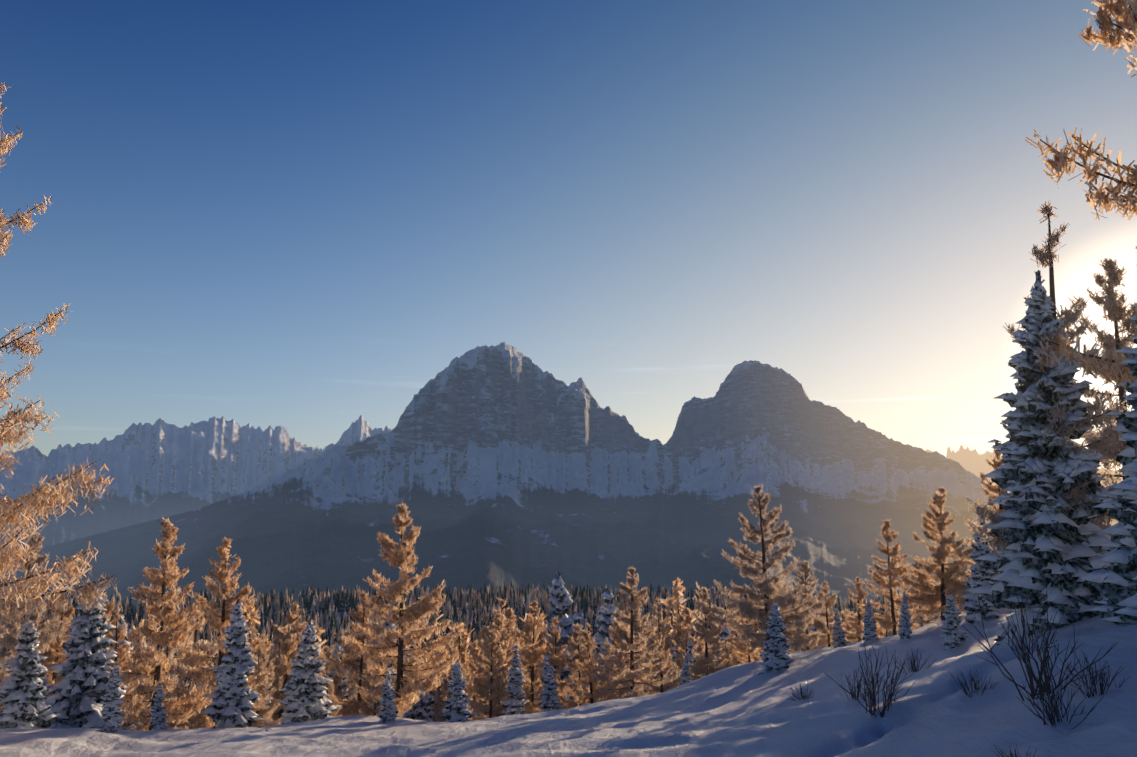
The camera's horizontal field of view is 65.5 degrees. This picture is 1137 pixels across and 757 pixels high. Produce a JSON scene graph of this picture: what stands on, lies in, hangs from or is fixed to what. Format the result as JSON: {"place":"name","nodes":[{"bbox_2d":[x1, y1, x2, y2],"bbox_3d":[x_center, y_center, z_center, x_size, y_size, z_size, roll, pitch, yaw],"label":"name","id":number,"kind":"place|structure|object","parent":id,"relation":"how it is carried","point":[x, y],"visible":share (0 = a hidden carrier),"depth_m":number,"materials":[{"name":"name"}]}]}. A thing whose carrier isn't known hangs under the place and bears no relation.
{"place":"outdoors","nodes":[
{"label":"outdoors","id":0,"kind":"place"},
{"bbox_2d":[0,82,118,630],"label":"larch tree","id":1,"kind":"object","parent":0,"point":[43,496],"visible":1,"depth_m":18.59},
{"bbox_2d":[0,342,1136,756],"bbox_3d":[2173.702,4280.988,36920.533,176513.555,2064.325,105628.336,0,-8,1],"label":"snowy terrain","id":2,"kind":"structure","parent":0,"point":[502,464],"depth_m":4489.38,"materials":[{"name":"snow"}]},
{"bbox_2d":[0,617,59,728],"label":"spruce tree","id":3,"kind":"object","parent":2,"relation":"on","point":[24,690],"visible":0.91,"depth_m":22.04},
{"bbox_2d":[0,527,66,710],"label":"larch tree","id":4,"kind":"object","parent":2,"relation":"on","point":[12,635],"visible":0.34,"depth_m":30.74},
{"bbox_2d":[0,553,67,683],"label":"larch tree","id":5,"kind":"object","parent":2,"relation":"on","point":[3,655],"visible":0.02,"depth_m":41.18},
{"bbox_2d":[39,599,74,700],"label":"larch tree","id":6,"kind":"object","parent":2,"relation":"on","point":[53,655],"visible":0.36,"depth_m":37.03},
{"bbox_2d":[43,581,125,728],"bbox_3d":[-13.956,9.466,25.256,2.738,7.240,2.577,-5,-10,44],"label":"spruce tree","id":7,"kind":"object","parent":2,"relation":"on","point":[75,700],"visible":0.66,"depth_m":25.00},
{"bbox_2d":[63,589,139,717],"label":"larch tree","id":8,"kind":"object","parent":2,"relation":"on","point":[109,607],"visible":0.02,"depth_m":57.39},
{"bbox_2d":[95,660,123,731],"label":"spruce tree","id":9,"kind":"object","parent":2,"relation":"on","point":[111,717],"visible":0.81,"depth_m":21.28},
{"bbox_2d":[110,610,141,729],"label":"spruce tree","id":10,"kind":"object","parent":2,"relation":"on","point":[120,624],"visible":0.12,"depth_m":42.20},
{"bbox_2d":[106,609,148,730],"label":"larch tree","id":11,"kind":"object","parent":2,"relation":"on","point":[121,657],"visible":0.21,"depth_m":40.11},
{"bbox_2d":[128,619,150,710],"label":"larch tree","id":12,"kind":"object","parent":2,"relation":"on","point":[138,638],"visible":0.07,"depth_m":78.52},
{"bbox_2d":[126,628,153,690],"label":"larch tree","id":13,"kind":"object","parent":2,"relation":"on","point":[132,637],"visible":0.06,"depth_m":79.76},
{"bbox_2d":[129,627,177,730],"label":"larch tree","id":14,"kind":"object","parent":2,"relation":"on","point":[142,711],"visible":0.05,"depth_m":69.12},
{"bbox_2d":[150,680,168,730],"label":"spruce tree","id":15,"kind":"object","parent":2,"relation":"on","point":[158,719],"visible":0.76,"depth_m":23.45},
{"bbox_2d":[108,517,211,730],"bbox_3d":[-13.913,8.653,29.569,4.065,7.925,3.812,-4,-9,30],"label":"larch tree","id":16,"kind":"object","parent":2,"relation":"on","point":[162,609],"visible":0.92,"depth_m":29.65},
{"bbox_2d":[162,624,195,729],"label":"larch tree","id":17,"kind":"object","parent":2,"relation":"on","point":[167,650],"visible":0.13,"depth_m":66.42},
{"bbox_2d":[170,599,218,720],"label":"larch tree","id":18,"kind":"object","parent":2,"relation":"on","point":[206,645],"visible":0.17,"depth_m":74.45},
{"bbox_2d":[163,536,271,729],"bbox_3d":[-13.645,10.550,34.202,4.118,8.787,4.511,4,-9,-24],"label":"larch tree","id":19,"kind":"object","parent":2,"relation":"on","point":[198,671],"visible":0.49,"depth_m":33.96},
{"bbox_2d":[200,599,264,728],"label":"spruce tree","id":20,"kind":"object","parent":2,"relation":"on","point":[234,698],"visible":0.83,"depth_m":26.78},
{"bbox_2d":[198,605,274,720],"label":"larch tree","id":21,"kind":"object","parent":2,"relation":"on","point":[253,612],"visible":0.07,"depth_m":70.76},
{"bbox_2d":[250,657,273,727],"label":"spruce tree","id":22,"kind":"object","parent":2,"relation":"on","point":[269,703],"visible":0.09,"depth_m":37.23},
{"bbox_2d":[250,640,283,727],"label":"larch tree","id":23,"kind":"object","parent":2,"relation":"on","point":[260,653],"visible":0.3,"depth_m":36.36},
{"bbox_2d":[267,625,294,701],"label":"larch tree","id":24,"kind":"object","parent":2,"relation":"on","point":[275,649],"visible":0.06,"depth_m":68.95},
{"bbox_2d":[259,603,307,720],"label":"larch tree","id":25,"kind":"object","parent":2,"relation":"on","point":[287,643],"visible":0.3,"depth_m":40.75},
{"bbox_2d":[268,631,299,719],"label":"larch tree","id":26,"kind":"object","parent":2,"relation":"on","point":[277,660],"visible":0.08,"depth_m":41.66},
{"bbox_2d":[278,619,339,723],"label":"spruce tree","id":27,"kind":"object","parent":2,"relation":"on","point":[305,700],"visible":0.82,"depth_m":30.16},
{"bbox_2d":[289,618,336,716],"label":"larch tree","id":28,"kind":"object","parent":2,"relation":"on","point":[317,629],"visible":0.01,"depth_m":45.15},
{"bbox_2d":[315,624,327,673],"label":"larch tree","id":29,"kind":"object","parent":2,"relation":"on","point":[320,640],"visible":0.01,"depth_m":77.48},
{"bbox_2d":[323,670,341,716],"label":"larch tree","id":30,"kind":"object","parent":2,"relation":"on","point":[335,713],"visible":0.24,"depth_m":35.09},
{"bbox_2d":[318,646,351,715],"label":"larch tree","id":31,"kind":"object","parent":2,"relation":"on","point":[336,679],"visible":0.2,"depth_m":46.77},
{"bbox_2d":[324,634,347,714],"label":"spruce tree","id":32,"kind":"object","parent":2,"relation":"on","point":[343,682],"visible":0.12,"depth_m":48.07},
{"bbox_2d":[330,631,363,698],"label":"larch tree","id":33,"kind":"object","parent":2,"relation":"on","point":[337,635],"visible":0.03,"depth_m":67.30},
{"bbox_2d":[345,673,357,714],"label":"larch tree","id":34,"kind":"object","parent":2,"relation":"on","point":[353,691],"visible":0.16,"depth_m":59.85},
{"bbox_2d":[328,590,387,715],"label":"larch tree","id":35,"kind":"object","parent":2,"relation":"on","point":[348,707],"visible":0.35,"depth_m":45.19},
{"bbox_2d":[350,613,384,714],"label":"larch tree","id":36,"kind":"object","parent":2,"relation":"on","point":[378,618],"visible":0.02,"depth_m":78.16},
{"bbox_2d":[359,664,382,715],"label":"larch tree","id":37,"kind":"object","parent":2,"relation":"on","point":[367,710],"visible":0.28,"depth_m":39.31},
{"bbox_2d":[368,612,397,713],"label":"spruce tree","id":38,"kind":"object","parent":2,"relation":"on","point":[386,626],"visible":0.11,"depth_m":45.89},
{"bbox_2d":[376,672,398,722],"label":"spruce tree","id":39,"kind":"object","parent":2,"relation":"on","point":[388,713],"visible":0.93,"depth_m":25.04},
{"bbox_2d":[327,502,463,717],"bbox_3d":[-5.498,7.885,29.438,3.882,7.531,3.908,-2,-8,16],"label":"larch tree","id":40,"kind":"object","parent":2,"relation":"on","point":[415,614],"visible":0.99,"depth_m":29.11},
{"bbox_2d":[394,624,434,720],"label":"spruce tree","id":41,"kind":"object","parent":2,"relation":"on","point":[421,710],"visible":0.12,"depth_m":39.47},
{"bbox_2d":[391,604,439,708],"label":"larch tree","id":42,"kind":"object","parent":2,"relation":"on","point":[397,626],"visible":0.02,"depth_m":55.70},
{"bbox_2d":[417,615,448,721],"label":"larch tree","id":43,"kind":"object","parent":2,"relation":"on","point":[432,691],"visible":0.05,"depth_m":56.11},
{"bbox_2d":[426,609,442,689],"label":"larch tree","id":44,"kind":"object","parent":2,"relation":"on","point":[435,618],"visible":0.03,"depth_m":72.33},
{"bbox_2d":[432,605,446,705],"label":"spruce tree","id":45,"kind":"object","parent":2,"relation":"on","point":[440,613],"visible":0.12,"depth_m":72.91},
{"bbox_2d":[430,640,477,721],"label":"larch tree","id":46,"kind":"object","parent":2,"relation":"on","point":[438,715],"visible":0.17,"depth_m":41.35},
{"bbox_2d":[438,623,474,704],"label":"larch tree","id":47,"kind":"object","parent":2,"relation":"on","point":[464,641],"visible":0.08,"depth_m":72.21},
{"bbox_2d":[441,661,476,721],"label":"spruce tree","id":48,"kind":"object","parent":2,"relation":"on","point":[456,709],"visible":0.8,"depth_m":27.20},
{"bbox_2d":[440,652,485,721],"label":"larch tree","id":49,"kind":"object","parent":2,"relation":"on","point":[468,679],"visible":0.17,"depth_m":42.87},
{"bbox_2d":[461,639,501,718],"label":"larch tree","id":50,"kind":"object","parent":2,"relation":"on","point":[472,660],"visible":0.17,"depth_m":44.86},
{"bbox_2d":[0,581,965,690],"bbox_3d":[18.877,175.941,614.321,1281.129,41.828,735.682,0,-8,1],"label":"forest","id":51,"kind":"object","parent":2,"relation":"on","point":[481,602],"visible":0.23,"depth_m":829.95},
{"bbox_2d":[469,613,506,717],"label":"larch tree","id":52,"kind":"object","parent":2,"relation":"on","point":[484,627],"visible":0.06,"depth_m":59.95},
{"bbox_2d":[468,629,509,720],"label":"larch tree","id":53,"kind":"object","parent":2,"relation":"on","point":[492,642],"visible":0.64,"depth_m":36.77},
{"bbox_2d":[471,613,533,718],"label":"larch tree","id":54,"kind":"object","parent":2,"relation":"on","point":[497,630],"visible":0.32,"depth_m":40.16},
{"bbox_2d":[475,597,538,715],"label":"larch tree","id":55,"kind":"object","parent":2,"relation":"on","point":[510,633],"visible":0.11,"depth_m":58.06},
{"bbox_2d":[499,645,528,715],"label":"spruce tree","id":56,"kind":"object","parent":2,"relation":"on","point":[515,703],"visible":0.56,"depth_m":36.05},
{"bbox_2d":[492,607,538,713],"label":"larch tree","id":57,"kind":"object","parent":2,"relation":"on","point":[509,612],"visible":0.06,"depth_m":68.53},
{"bbox_2d":[519,611,542,681],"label":"larch tree","id":58,"kind":"object","parent":2,"relation":"on","point":[536,678],"visible":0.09,"depth_m":73.84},
{"bbox_2d":[524,614,546,696],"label":"larch tree","id":59,"kind":"object","parent":2,"relation":"on","point":[540,636],"visible":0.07,"depth_m":74.41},
{"bbox_2d":[502,600,570,713],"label":"larch tree","id":60,"kind":"object","parent":2,"relation":"on","point":[538,652],"visible":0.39,"depth_m":42.99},
{"bbox_2d":[538,652,562,712],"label":"spruce tree","id":61,"kind":"object","parent":2,"relation":"on","point":[549,701],"visible":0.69,"depth_m":34.15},
{"bbox_2d":[530,616,580,712],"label":"larch tree","id":62,"kind":"object","parent":2,"relation":"on","point":[555,660],"visible":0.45,"depth_m":40.24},
{"bbox_2d":[538,571,580,703],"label":"spruce tree","id":63,"kind":"object","parent":2,"relation":"on","point":[560,600],"visible":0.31,"depth_m":67.55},
{"bbox_2d":[556,623,605,709],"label":"larch tree","id":64,"kind":"object","parent":2,"relation":"on","point":[576,687],"visible":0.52,"depth_m":41.95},
{"bbox_2d":[568,627,594,706],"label":"spruce tree","id":65,"kind":"object","parent":2,"relation":"on","point":[570,697],"visible":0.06,"depth_m":48.57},
{"bbox_2d":[565,623,612,706],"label":"larch tree","id":66,"kind":"object","parent":2,"relation":"on","point":[592,682],"visible":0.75,"depth_m":36.35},
{"bbox_2d":[597,636,611,701],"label":"spruce tree","id":67,"kind":"object","parent":2,"relation":"on","point":[603,650],"visible":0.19,"depth_m":48.19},
{"bbox_2d":[589,588,621,674],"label":"spruce tree","id":68,"kind":"object","parent":2,"relation":"on","point":[607,612],"visible":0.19,"depth_m":71.45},
{"bbox_2d":[589,617,649,700],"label":"larch tree","id":69,"kind":"object","parent":2,"relation":"on","point":[616,646],"visible":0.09,"depth_m":43.05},
{"bbox_2d":[591,567,680,698],"bbox_3d":[2.387,10.338,34.464,3.120,5.980,3.094,6,-10,-38],"label":"larch tree","id":70,"kind":"object","parent":2,"relation":"on","point":[623,637],"visible":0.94,"depth_m":34.37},
{"bbox_2d":[620,613,656,698],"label":"larch tree","id":71,"kind":"object","parent":2,"relation":"on","point":[627,626],"visible":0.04,"depth_m":54.22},
{"bbox_2d":[640,597,680,694],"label":"larch tree","id":72,"kind":"object","parent":2,"relation":"on","point":[662,631],"visible":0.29,"depth_m":40.14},
{"bbox_2d":[640,632,680,693],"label":"larch tree","id":73,"kind":"object","parent":2,"relation":"on","point":[661,657],"visible":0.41,"depth_m":37.85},
{"bbox_2d":[642,597,685,684],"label":"larch tree","id":74,"kind":"object","parent":2,"relation":"on","point":[666,622],"visible":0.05,"depth_m":78.90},
{"bbox_2d":[664,645,680,689],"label":"spruce tree","id":75,"kind":"object","parent":2,"relation":"on","point":[671,653],"visible":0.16,"depth_m":46.45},
{"bbox_2d":[645,577,711,693],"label":"larch tree","id":76,"kind":"object","parent":2,"relation":"on","point":[678,586],"visible":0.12,"depth_m":72.45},
{"bbox_2d":[659,607,704,685],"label":"larch tree","id":77,"kind":"object","parent":2,"relation":"on","point":[685,632],"visible":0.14,"depth_m":68.18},
{"bbox_2d":[680,653,691,684],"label":"spruce tree","id":78,"kind":"object","parent":2,"relation":"on","point":[685,676],"visible":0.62,"depth_m":33.05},
{"bbox_2d":[681,628,702,680],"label":"spruce tree","id":79,"kind":"object","parent":2,"relation":"on","point":[690,646],"visible":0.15,"depth_m":47.93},
{"bbox_2d":[677,582,718,675],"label":"larch tree","id":80,"kind":"object","parent":2,"relation":"on","point":[697,609],"visible":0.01,"depth_m":73.92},
{"bbox_2d":[669,587,735,688],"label":"larch tree","id":81,"kind":"object","parent":2,"relation":"on","point":[702,662],"visible":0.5,"depth_m":42.73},
{"bbox_2d":[715,618,731,665],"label":"spruce tree","id":82,"kind":"object","parent":2,"relation":"on","point":[725,635],"visible":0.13,"depth_m":68.04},
{"bbox_2d":[714,593,750,665],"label":"larch tree","id":83,"kind":"object","parent":2,"relation":"on","point":[730,642],"visible":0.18,"depth_m":45.30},
{"bbox_2d":[724,607,763,665],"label":"larch tree","id":84,"kind":"object","parent":2,"relation":"on","point":[748,653],"visible":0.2,"depth_m":42.58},
{"bbox_2d":[710,485,826,651],"bbox_3d":[7.088,6.971,31.165,3.911,6.439,3.435,4,-9,-27],"label":"larch tree","id":85,"kind":"object","parent":2,"relation":"on","point":[768,595],"visible":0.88,"depth_m":31.02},
{"bbox_2d":[757,601,796,674],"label":"spruce tree","id":86,"kind":"object","parent":2,"relation":"on","point":[775,657],"visible":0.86,"depth_m":25.89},
{"bbox_2d":[787,682,814,700],"bbox_3d":[4.806,6.470,18.258,0.571,0.547,0.641,-3,-8,20],"label":"bush","id":87,"kind":"object","parent":2,"relation":"on","point":[805,695],"visible":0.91,"depth_m":18.19,"materials":[{"name":"brown plant"}]},
{"bbox_2d":[788,560,832,649],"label":"larch tree","id":88,"kind":"object","parent":2,"relation":"on","point":[805,568],"visible":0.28,"depth_m":43.11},
{"bbox_2d":[795,593,826,652],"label":"spruce tree","id":89,"kind":"object","parent":2,"relation":"on","point":[812,629],"visible":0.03,"depth_m":67.83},
{"bbox_2d":[802,581,853,650],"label":"larch tree","id":90,"kind":"object","parent":2,"relation":"on","point":[818,624],"visible":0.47,"depth_m":41.32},
{"bbox_2d":[832,607,846,647],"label":"spruce tree","id":91,"kind":"object","parent":2,"relation":"on","point":[838,637],"visible":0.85,"depth_m":31.12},
{"bbox_2d":[839,608,856,639],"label":"larch tree","id":92,"kind":"object","parent":2,"relation":"on","point":[843,613],"visible":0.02,"depth_m":95.74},
{"bbox_2d":[842,577,877,643],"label":"larch tree","id":93,"kind":"object","parent":2,"relation":"on","point":[857,624],"visible":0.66,"depth_m":36.65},
{"bbox_2d":[842,666,888,700],"bbox_3d":[5.424,5.762,16.561,0.866,0.728,0.778,3,-8,-23],"label":"bush","id":94,"kind":"object","parent":2,"relation":"on","point":[855,688],"visible":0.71,"depth_m":16.53,"materials":[{"name":"brown plant"}]},
{"bbox_2d":[861,599,879,642],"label":"spruce tree","id":95,"kind":"object","parent":2,"relation":"on","point":[869,631],"visible":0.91,"depth_m":29.00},
{"bbox_2d":[824,636,918,717],"bbox_3d":[5.256,5.128,15.136,1.426,1.383,1.321,6,-10,-40],"label":"bush","id":96,"kind":"object","parent":2,"relation":"on","point":[873,701],"visible":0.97,"depth_m":15.05,"materials":[{"name":"brown plant"}]},
{"bbox_2d":[876,609,891,637],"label":"larch tree","id":97,"kind":"object","parent":2,"relation":"on","point":[881,633],"visible":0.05,"depth_m":70.71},
{"bbox_2d":[860,519,928,634],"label":"larch tree","id":98,"kind":"object","parent":2,"relation":"on","point":[894,600],"visible":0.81,"depth_m":30.76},
{"bbox_2d":[897,592,912,640],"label":"spruce tree","id":99,"kind":"object","parent":2,"relation":"on","point":[905,630],"visible":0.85,"depth_m":26.84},
{"bbox_2d":[896,650,934,673],"bbox_3d":[7.266,5.998,18.558,0.767,0.619,0.669,4,-8,-25],"label":"bush","id":100,"kind":"object","parent":2,"relation":"on","point":[915,668],"visible":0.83,"depth_m":18.63,"materials":[{"name":"brown plant"}]},
{"bbox_2d":[896,556,940,633],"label":"larch tree","id":101,"kind":"object","parent":2,"relation":"on","point":[923,619],"visible":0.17,"depth_m":39.51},
{"bbox_2d":[896,487,973,620],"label":"larch tree","id":102,"kind":"object","parent":2,"relation":"on","point":[949,575],"visible":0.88,"depth_m":29.27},
{"bbox_2d":[940,593,968,649],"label":"spruce tree","id":103,"kind":"object","parent":2,"relation":"on","point":[954,636],"visible":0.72,"depth_m":22.74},
{"bbox_2d":[950,669,1000,697],"bbox_3d":[6.697,5.050,14.535,0.723,0.564,0.762,0,-8,0],"label":"bush","id":104,"kind":"object","parent":2,"relation":"on","point":[974,684],"visible":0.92,"depth_m":14.60,"materials":[{"name":"brown plant"}]},
{"bbox_2d":[960,514,1002,625],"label":"spruce tree","id":105,"kind":"object","parent":2,"relation":"on","point":[981,575],"visible":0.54,"depth_m":26.09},
{"bbox_2d":[957,449,1008,592],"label":"larch tree","id":106,"kind":"object","parent":2,"relation":"on","point":[990,488],"visible":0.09,"depth_m":31.86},
{"bbox_2d":[991,744,1036,756],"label":"bush","id":107,"kind":"object","parent":2,"relation":"on","point":[1011,754],"visible":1,"depth_m":9.88,"materials":[{"name":"brown plant"}]},
{"bbox_2d":[962,590,1117,700],"bbox_3d":[7.150,4.013,13.166,1.774,1.722,1.644,2,-8,-18],"label":"bush","id":108,"kind":"object","parent":2,"relation":"on","point":[1042,670],"visible":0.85,"depth_m":13.25,"materials":[{"name":"brown plant"}]},
{"bbox_2d":[965,270,1116,645],"bbox_3d":[11.676,3.089,21.319,4.199,11.615,3.626,-2,-8,11],"label":"snowy spruce tree","id":109,"kind":"object","parent":2,"relation":"on","point":[1057,553],"visible":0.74,"depth_m":20.69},
{"bbox_2d":[962,200,1132,553],"bbox_3d":[11.538,1.045,21.548,3.733,11.054,3.732,3,-8,-24],"label":"larch tree","id":110,"kind":"object","parent":2,"relation":"on","point":[1070,316],"visible":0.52,"depth_m":21.08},
{"bbox_2d":[1004,666,1103,728],"bbox_3d":[6.246,4.181,11.435,0.890,0.847,1.336,-2,-8,16],"label":"bush","id":111,"kind":"object","parent":2,"relation":"on","point":[1055,711],"visible":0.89,"depth_m":11.48,"materials":[{"name":"brown plant"}]},
{"bbox_2d":[1055,648,1129,698],"bbox_3d":[7.223,4.096,12.104,1.070,0.776,0.836,2,-8,-11],"label":"bush","id":112,"kind":"object","parent":2,"relation":"on","point":[1093,678],"visible":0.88,"depth_m":12.10,"materials":[{"name":"brown plant"}]},
{"bbox_2d":[1074,258,1136,536],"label":"larch tree","id":113,"kind":"object","parent":2,"relation":"on","point":[1114,308],"visible":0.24,"depth_m":27.65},
{"bbox_2d":[1078,303,1136,624],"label":"spruce tree","id":114,"kind":"object","parent":2,"relation":"on","point":[1116,586],"visible":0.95,"depth_m":16.98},
{"bbox_2d":[0,0,1136,469],"label":"sky","id":115,"kind":"structure","parent":0,"point":[296,216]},
{"bbox_2d":[1025,0,1136,396],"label":"larch tree","id":116,"kind":"object","parent":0,"point":[1127,38],"visible":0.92,"depth_m":20.70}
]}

